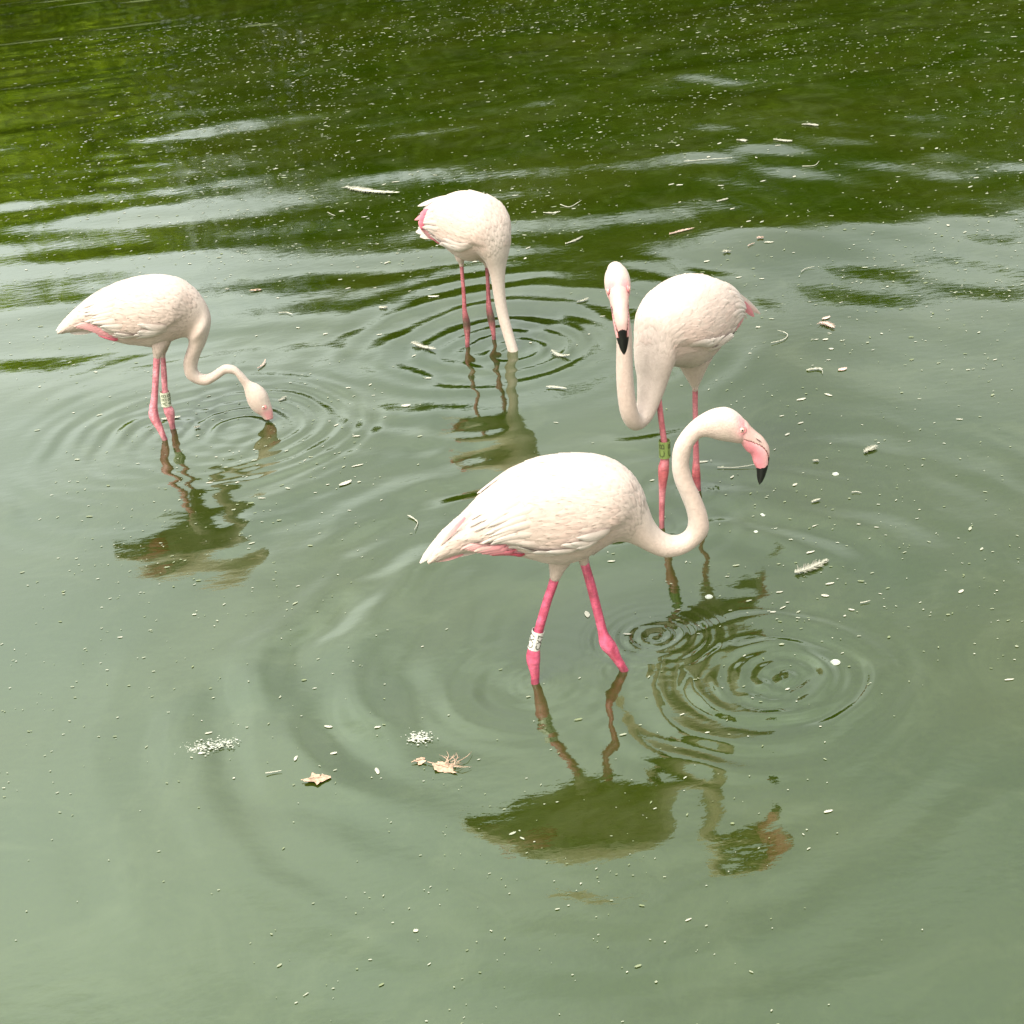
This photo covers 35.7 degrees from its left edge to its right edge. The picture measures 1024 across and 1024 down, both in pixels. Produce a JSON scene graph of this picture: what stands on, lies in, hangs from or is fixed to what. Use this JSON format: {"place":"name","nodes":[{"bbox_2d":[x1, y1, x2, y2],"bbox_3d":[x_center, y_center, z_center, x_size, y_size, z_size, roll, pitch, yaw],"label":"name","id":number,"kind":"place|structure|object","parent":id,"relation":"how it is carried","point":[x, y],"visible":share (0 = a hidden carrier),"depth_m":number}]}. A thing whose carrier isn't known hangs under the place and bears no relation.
{"place":"outdoors","nodes":[
{"label":"outdoors","id":0,"kind":"place"},
{"bbox_2d":[0,0,1023,1023],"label":"water","id":1,"kind":"structure","parent":0,"point":[138,885],"depth_m":5.38},
{"bbox_2d":[56,274,272,440],"bbox_3d":[-1.383,-0.567,6.350,0.779,0.788,0.288,-7,27,0],"label":"flamingo","id":2,"kind":"object","parent":1,"relation":"on","point":[158,313],"visible":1,"depth_m":6.18},
{"bbox_2d":[175,735,240,753],"bbox_3d":[-0.850,0.652,4.441,0.186,0.004,0.092,-7,27,0],"label":"foam patch","id":3,"kind":"object","parent":1,"relation":"on","point":[207,743],"visible":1,"depth_m":4.44},
{"bbox_2d":[301,773,330,784],"bbox_3d":[-0.522,0.709,4.237,0.073,0.010,0.048,7,30,25],"label":"fallen leaf","id":4,"kind":"object","parent":1,"relation":"on","point":[317,779],"visible":1,"depth_m":4.24},
{"bbox_2d":[339,480,351,484],"bbox_3d":[-0.616,-0.109,5.865,0.051,0.005,0.025,-22,31,-27],"label":"floating flake","id":5,"kind":"object","parent":1,"relation":"on","point":[345,482],"visible":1,"depth_m":5.86},
{"bbox_2d":[342,186,397,192],"bbox_3d":[-0.837,-1.897,9.382,0.098,0.020,0.456,-29,34,-36],"label":"floating feather","id":6,"kind":"object","parent":1,"relation":"on","point":[362,189],"visible":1,"depth_m":9.42},
{"bbox_2d":[412,757,425,764],"bbox_3d":[-0.246,0.665,4.260,0.033,0.010,0.039,18,36,40],"label":"fallen leaf","id":7,"kind":"object","parent":1,"relation":"on","point":[420,760],"visible":1,"depth_m":4.26},
{"bbox_2d":[407,730,437,744],"bbox_3d":[-0.254,0.617,4.359,0.107,0.004,0.073,5,30,23],"label":"foam patch","id":8,"kind":"object","parent":1,"relation":"on","point":[416,737],"visible":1,"depth_m":4.36},
{"bbox_2d":[411,340,435,348],"bbox_3d":[-0.394,-0.731,7.007,0.048,0.009,0.168,-25,32,-31],"label":"floating feather","id":9,"kind":"object","parent":1,"relation":"on","point":[421,345],"visible":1,"depth_m":7.01},
{"bbox_2d":[427,752,468,772],"bbox_3d":[-0.165,0.665,4.240,0.122,0.010,0.104,-7,27,0],"label":"fallen leaf","id":10,"kind":"object","parent":1,"relation":"on","point":[442,766],"visible":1,"depth_m":4.23},
{"bbox_2d":[415,190,517,351],"bbox_3d":[-0.198,-1.003,6.892,0.532,0.802,0.282,17,36,39],"label":"flamingo","id":11,"kind":"object","parent":1,"relation":"on","point":[461,226],"visible":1,"depth_m":6.66},
{"bbox_2d":[0,0,1023,1023],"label":"specks","id":12,"kind":"object","parent":1,"relation":"on","point":[432,246],"visible":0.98,"depth_m":8.60},
{"bbox_2d":[551,350,569,356],"bbox_3d":[0.195,-0.671,6.755,0.050,0.007,0.117,-27,33,-34],"label":"floating feather","id":13,"kind":"object","parent":1,"relation":"on","point":[558,354],"visible":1,"depth_m":6.75},
{"bbox_2d":[419,407,769,684],"bbox_3d":[0.242,0.171,4.395,0.971,0.903,0.293,-7,27,0],"label":"flamingo","id":14,"kind":"object","parent":1,"relation":"on","point":[559,513],"visible":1,"depth_m":4.22},
{"bbox_2d":[669,228,691,233],"bbox_3d":[0.856,-1.424,8.047,0.145,0.008,0.041,-17,29,-18],"label":"floating feather","id":15,"kind":"object","parent":1,"relation":"on","point":[680,230],"visible":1,"depth_m":8.04},
{"bbox_2d":[604,261,760,528],"bbox_3d":[0.567,-0.422,5.245,0.287,1.098,1.010,14,34,35],"label":"flamingo","id":16,"kind":"object","parent":1,"relation":"on","point":[688,324],"visible":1,"depth_m":5.04},
{"bbox_2d":[717,464,753,467],"bbox_3d":[0.795,-0.161,5.607,0.142,0.007,0.010,-3,27,7],"label":"floating quill","id":17,"kind":"object","parent":1,"relation":"on","point":[733,467],"visible":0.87,"depth_m":5.61},
{"bbox_2d":[795,559,828,572],"bbox_3d":[0.931,0.168,4.935,0.127,0.009,0.063,-14,28,-14],"label":"floating feather","id":18,"kind":"object","parent":1,"relation":"on","point":[812,565],"visible":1,"depth_m":4.93},
{"bbox_2d":[818,321,834,327],"bbox_3d":[1.333,-0.791,6.703,0.094,0.007,0.058,20,37,42],"label":"floating feather","id":19,"kind":"object","parent":1,"relation":"on","point":[829,324],"visible":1,"depth_m":6.71},
{"bbox_2d":[863,445,875,451],"bbox_3d":[1.266,-0.224,5.614,0.042,0.006,0.070,17,35,38],"label":"floating feather","id":20,"kind":"object","parent":1,"relation":"on","point":[868,448],"visible":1,"depth_m":5.61}
]}

